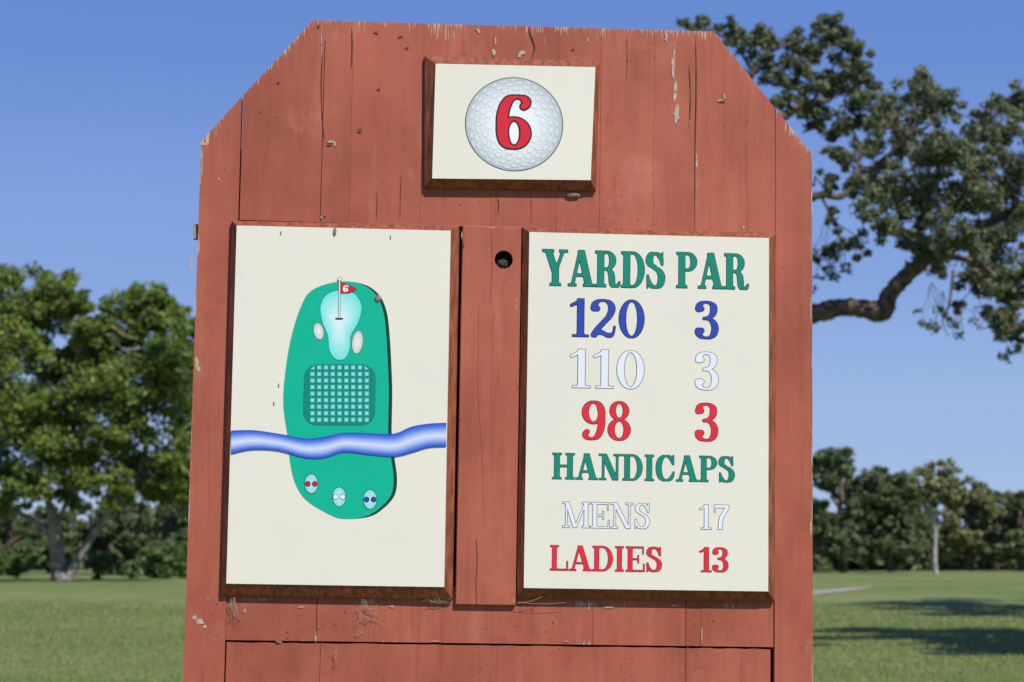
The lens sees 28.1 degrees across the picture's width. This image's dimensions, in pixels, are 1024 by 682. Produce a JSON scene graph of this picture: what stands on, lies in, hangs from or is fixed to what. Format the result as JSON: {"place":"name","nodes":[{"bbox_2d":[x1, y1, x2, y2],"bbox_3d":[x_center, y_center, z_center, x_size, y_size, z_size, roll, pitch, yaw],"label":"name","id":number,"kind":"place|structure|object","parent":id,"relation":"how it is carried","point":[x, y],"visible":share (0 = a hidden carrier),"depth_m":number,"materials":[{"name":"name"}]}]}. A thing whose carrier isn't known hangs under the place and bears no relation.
{"place":"outdoors","nodes":[
{"label":"outdoors","id":0,"kind":"place"},
{"bbox_2d":[0,563,1023,681],"bbox_3d":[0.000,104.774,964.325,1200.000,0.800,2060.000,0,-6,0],"label":"ground","id":1,"kind":"structure","parent":0,"point":[955,587],"depth_m":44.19,"materials":[{"name":"green plant"}]},
{"bbox_2d":[0,538,43,578],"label":"bush","id":2,"kind":"object","parent":1,"relation":"on","point":[11,559],"visible":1,"depth_m":89.22,"materials":[{"name":"green plant"}]},
{"bbox_2d":[0,503,49,575],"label":"woodland tree","id":3,"kind":"object","parent":1,"relation":"on","point":[23,531],"visible":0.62,"depth_m":99.22,"materials":[{"name":"green plant"}]},
{"bbox_2d":[32,502,83,572],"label":"woodland tree","id":4,"kind":"object","parent":1,"relation":"on","point":[66,519],"visible":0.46,"depth_m":107.12,"materials":[{"name":"green plant"}]},
{"bbox_2d":[0,261,194,581],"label":"broadleaf tree","id":5,"kind":"object","parent":1,"relation":"on","point":[98,371],"visible":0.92,"depth_m":77.83,"materials":[{"name":"green plant"}]},
{"bbox_2d":[68,496,140,573],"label":"woodland tree","id":6,"kind":"object","parent":1,"relation":"on","point":[111,530],"visible":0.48,"depth_m":102.83,"materials":[{"name":"green plant"}]},
{"bbox_2d":[83,548,141,579],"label":"bush","id":7,"kind":"object","parent":1,"relation":"on","point":[99,564],"visible":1,"depth_m":87.00,"materials":[{"name":"green plant"}]},
{"bbox_2d":[114,499,170,574],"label":"woodland tree","id":8,"kind":"object","parent":1,"relation":"on","point":[128,519],"visible":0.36,"depth_m":101.17,"materials":[{"name":"green plant"}]},
{"bbox_2d":[133,534,187,578],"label":"bush","id":9,"kind":"object","parent":1,"relation":"on","point":[166,566],"visible":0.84,"depth_m":89.17,"materials":[{"name":"green plant"}]},
{"bbox_2d":[136,446,190,575],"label":"woodland tree","id":10,"kind":"object","parent":1,"relation":"on","point":[179,533],"visible":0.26,"depth_m":96.72,"materials":[{"name":"green plant"}]},
{"bbox_2d":[183,20,812,681],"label":"tee sign","id":11,"kind":"object","parent":1,"relation":"on","point":[591,406],"visible":1,"depth_m":4.00,"materials":[{"name":"red paint"}]},
{"bbox_2d":[225,598,239,620],"bbox_3d":[-0.535,0.515,3.920,0.030,0.050,0.012,1,-6,-5],"label":"cobweb","id":12,"kind":"object","parent":11,"relation":"attached to","point":[231,604],"visible":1,"depth_m":3.92},
{"bbox_2d":[347,600,384,636],"bbox_3d":[-0.281,0.532,3.939,0.074,0.075,0.012,0,-6,-5],"label":"cobweb","id":13,"kind":"object","parent":11,"relation":"attached to","point":[365,617],"visible":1,"depth_m":3.94},
{"bbox_2d":[375,295,380,301],"bbox_3d":[-0.262,-0.083,3.986,0.013,0.014,0.005,1,-6,-5],"label":"mud nest","id":14,"kind":"object","parent":11,"relation":"attached to","point":[377,298],"visible":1,"depth_m":3.98,"materials":[{"name":"beige soil"}]},
{"bbox_2d":[496,258,509,268],"bbox_3d":[-0.019,-0.153,4.051,0.028,0.024,0.022,1,-6,-4],"label":"crumpled lump","id":15,"kind":"object","parent":11,"relation":"on","point":[503,263],"visible":1,"depth_m":4.04,"materials":[{"name":"grey"}]},
{"bbox_2d":[566,193,579,197],"bbox_3d":[0.122,-0.289,4.063,0.030,0.009,0.010,2,-6,-4],"label":"mud nest","id":16,"kind":"object","parent":11,"relation":"attached to","point":[573,195],"visible":1,"depth_m":4.06,"materials":[{"name":"beige soil"}]},
{"bbox_2d":[2,501,1023,570],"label":"undergrowth","id":17,"kind":"object","parent":1,"relation":"on","point":[919,529],"visible":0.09,"depth_m":127.51,"materials":[{"name":"green plant"}]},
{"bbox_2d":[813,470,836,562],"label":"woodland tree","id":18,"kind":"object","parent":1,"relation":"on","point":[816,556],"visible":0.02,"depth_m":116.92,"materials":[{"name":"green plant"}]},
{"bbox_2d":[812,445,885,572],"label":"woodland tree","id":19,"kind":"object","parent":1,"relation":"on","point":[832,466],"visible":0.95,"depth_m":111.06,"materials":[{"name":"green plant"}]},
{"bbox_2d":[676,11,1023,363],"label":"oak tree","id":20,"kind":"object","parent":1,"relation":"on","point":[942,245],"visible":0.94,"depth_m":27.76,"materials":[{"name":"green plant"}]},
{"bbox_2d":[843,465,925,571],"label":"woodland tree","id":21,"kind":"object","parent":1,"relation":"on","point":[880,527],"visible":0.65,"depth_m":114.58,"materials":[{"name":"green plant"}]},
{"bbox_2d":[897,457,973,573],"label":"pale trunk tree","id":22,"kind":"object","parent":1,"relation":"on","point":[911,493],"visible":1,"depth_m":105.35,"materials":[{"name":"green plant"}]},
{"bbox_2d":[928,479,1011,570],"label":"woodland tree","id":23,"kind":"object","parent":1,"relation":"on","point":[955,540],"visible":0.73,"depth_m":118.92,"materials":[{"name":"green plant"}]},
{"bbox_2d":[970,489,1017,570],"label":"woodland tree","id":24,"kind":"object","parent":1,"relation":"on","point":[1000,498],"visible":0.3,"depth_m":123.21,"materials":[{"name":"green plant"}]},
{"bbox_2d":[982,490,1023,570],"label":"woodland tree","id":25,"kind":"object","parent":1,"relation":"on","point":[1011,546],"visible":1,"depth_m":117.22,"materials":[{"name":"green plant"}]},
{"bbox_2d":[0,0,1023,558],"label":"sky","id":26,"kind":"structure","parent":0,"point":[107,107],"materials":[{"name":"blue"}]},
{"bbox_2d":[813,586,870,593],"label":"path","id":27,"kind":"structure","parent":0,"point":[832,590],"depth_m":61.49,"materials":[{"name":"beige concrete"}]}
]}

